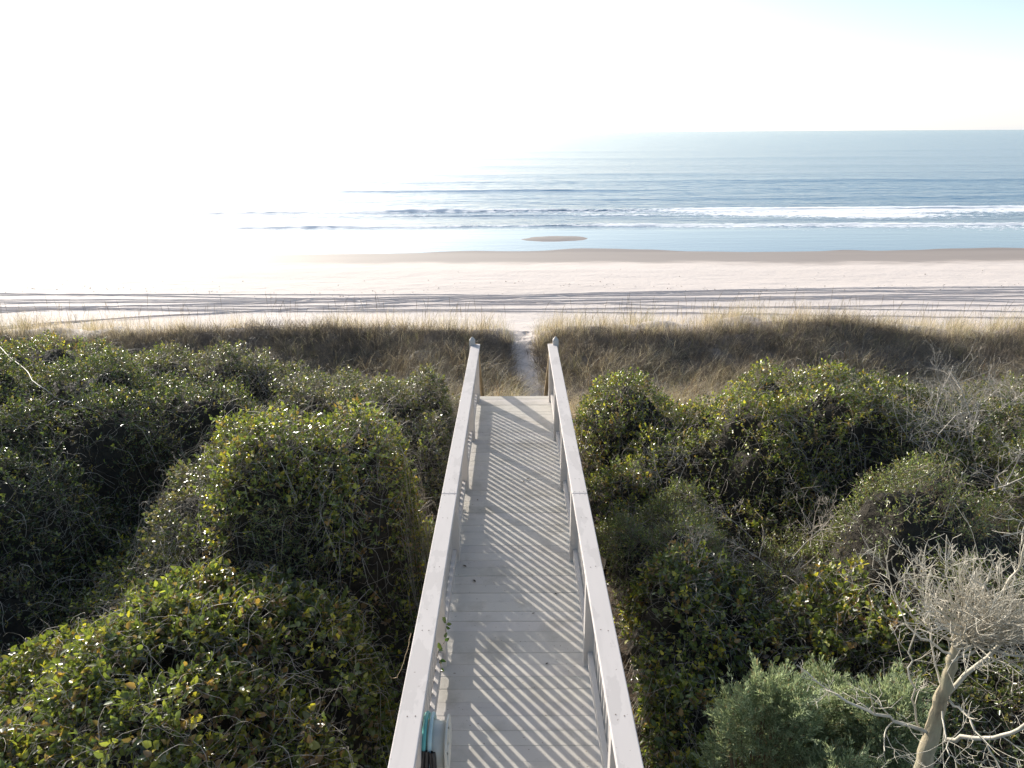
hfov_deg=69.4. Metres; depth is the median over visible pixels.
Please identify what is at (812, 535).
dead bush
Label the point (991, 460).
shrub
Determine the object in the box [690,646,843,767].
juniper
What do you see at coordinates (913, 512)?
shrub
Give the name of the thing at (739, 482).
shrub
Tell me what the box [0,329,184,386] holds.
shrub
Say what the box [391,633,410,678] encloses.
dry vine
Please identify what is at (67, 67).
sky
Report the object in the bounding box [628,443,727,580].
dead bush
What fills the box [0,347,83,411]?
dead limb
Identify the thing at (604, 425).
shrub
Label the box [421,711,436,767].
garden hose
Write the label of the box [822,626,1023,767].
shrub
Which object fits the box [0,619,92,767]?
shrub
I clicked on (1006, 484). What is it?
dead bush
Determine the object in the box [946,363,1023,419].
shrub
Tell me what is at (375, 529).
shrub
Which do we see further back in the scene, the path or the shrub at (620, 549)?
the path
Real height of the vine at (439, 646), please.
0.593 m
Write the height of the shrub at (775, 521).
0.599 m
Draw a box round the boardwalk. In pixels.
[388,336,643,767]
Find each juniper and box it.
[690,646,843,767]
[763,653,866,767]
[801,734,891,767]
[825,655,949,767]
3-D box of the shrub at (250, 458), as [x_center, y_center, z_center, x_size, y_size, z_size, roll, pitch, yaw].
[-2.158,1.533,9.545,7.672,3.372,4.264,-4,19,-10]
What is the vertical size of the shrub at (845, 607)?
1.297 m
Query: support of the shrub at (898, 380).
on the dune
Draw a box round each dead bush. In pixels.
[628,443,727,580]
[685,466,872,593]
[835,319,1023,459]
[884,428,1023,494]
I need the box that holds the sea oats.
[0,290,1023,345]
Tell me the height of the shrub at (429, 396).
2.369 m
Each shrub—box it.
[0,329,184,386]
[0,345,403,626]
[0,394,650,681]
[0,427,134,675]
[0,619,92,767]
[1,545,408,767]
[55,431,232,630]
[71,334,460,423]
[133,369,285,484]
[199,485,350,601]
[254,352,458,451]
[272,393,437,685]
[382,409,455,511]
[572,363,696,486]
[585,391,726,533]
[594,469,749,644]
[614,523,782,708]
[622,351,941,551]
[625,609,733,767]
[666,670,885,767]
[690,568,858,692]
[694,429,801,518]
[715,441,1023,697]
[747,518,802,552]
[763,552,1023,696]
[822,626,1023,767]
[850,421,984,506]
[856,361,1023,461]
[863,406,1023,550]
[879,368,943,407]
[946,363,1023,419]
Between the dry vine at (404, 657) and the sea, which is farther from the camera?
the sea
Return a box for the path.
[512,330,540,395]
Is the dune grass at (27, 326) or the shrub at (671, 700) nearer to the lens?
the shrub at (671, 700)
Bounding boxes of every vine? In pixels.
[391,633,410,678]
[437,617,450,671]
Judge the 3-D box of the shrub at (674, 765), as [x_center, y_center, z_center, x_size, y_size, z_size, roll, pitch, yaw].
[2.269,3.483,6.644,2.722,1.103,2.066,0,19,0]
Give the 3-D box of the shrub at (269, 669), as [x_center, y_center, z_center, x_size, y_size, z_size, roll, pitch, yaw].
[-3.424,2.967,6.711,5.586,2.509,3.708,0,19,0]
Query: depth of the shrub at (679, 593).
8.29 m
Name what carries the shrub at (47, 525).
on the dune
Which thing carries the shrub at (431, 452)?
on the dune
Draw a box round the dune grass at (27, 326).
[0,294,1023,393]
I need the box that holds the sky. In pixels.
[0,0,1023,134]
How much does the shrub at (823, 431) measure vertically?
2.814 m
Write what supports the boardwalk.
on the dune
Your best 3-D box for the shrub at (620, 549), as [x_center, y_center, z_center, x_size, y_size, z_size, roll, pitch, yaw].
[2.106,2.077,9.965,2.462,1.750,3.074,0,19,0]
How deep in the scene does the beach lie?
43.28 m
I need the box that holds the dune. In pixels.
[0,316,1023,767]
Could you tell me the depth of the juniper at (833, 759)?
4.97 m
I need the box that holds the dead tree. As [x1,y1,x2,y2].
[796,503,1023,767]
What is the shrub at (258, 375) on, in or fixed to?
on the dune
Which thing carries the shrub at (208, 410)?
on the dune
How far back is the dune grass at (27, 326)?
20.83 m
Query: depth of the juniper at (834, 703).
5.54 m
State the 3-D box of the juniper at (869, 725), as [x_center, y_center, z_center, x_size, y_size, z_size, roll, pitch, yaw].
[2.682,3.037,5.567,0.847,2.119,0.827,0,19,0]
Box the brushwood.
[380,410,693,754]
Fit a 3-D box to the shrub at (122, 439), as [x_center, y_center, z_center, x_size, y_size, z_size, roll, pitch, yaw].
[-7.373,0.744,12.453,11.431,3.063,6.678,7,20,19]
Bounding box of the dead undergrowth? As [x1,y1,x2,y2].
[0,309,1023,386]
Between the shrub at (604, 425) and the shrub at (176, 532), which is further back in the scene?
the shrub at (604, 425)
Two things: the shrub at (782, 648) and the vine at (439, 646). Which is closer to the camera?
the vine at (439, 646)
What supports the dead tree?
on the dune
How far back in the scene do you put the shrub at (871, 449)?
11.24 m
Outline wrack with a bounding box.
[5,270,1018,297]
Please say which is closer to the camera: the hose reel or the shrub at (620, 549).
the hose reel
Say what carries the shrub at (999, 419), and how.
on the dune
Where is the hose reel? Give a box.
[422,714,451,767]
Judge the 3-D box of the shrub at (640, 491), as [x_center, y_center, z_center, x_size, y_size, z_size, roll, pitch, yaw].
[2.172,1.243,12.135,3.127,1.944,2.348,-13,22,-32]
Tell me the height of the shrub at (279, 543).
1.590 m
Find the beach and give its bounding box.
[0,236,1023,331]
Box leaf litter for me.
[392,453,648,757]
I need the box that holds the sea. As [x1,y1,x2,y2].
[0,130,1023,255]

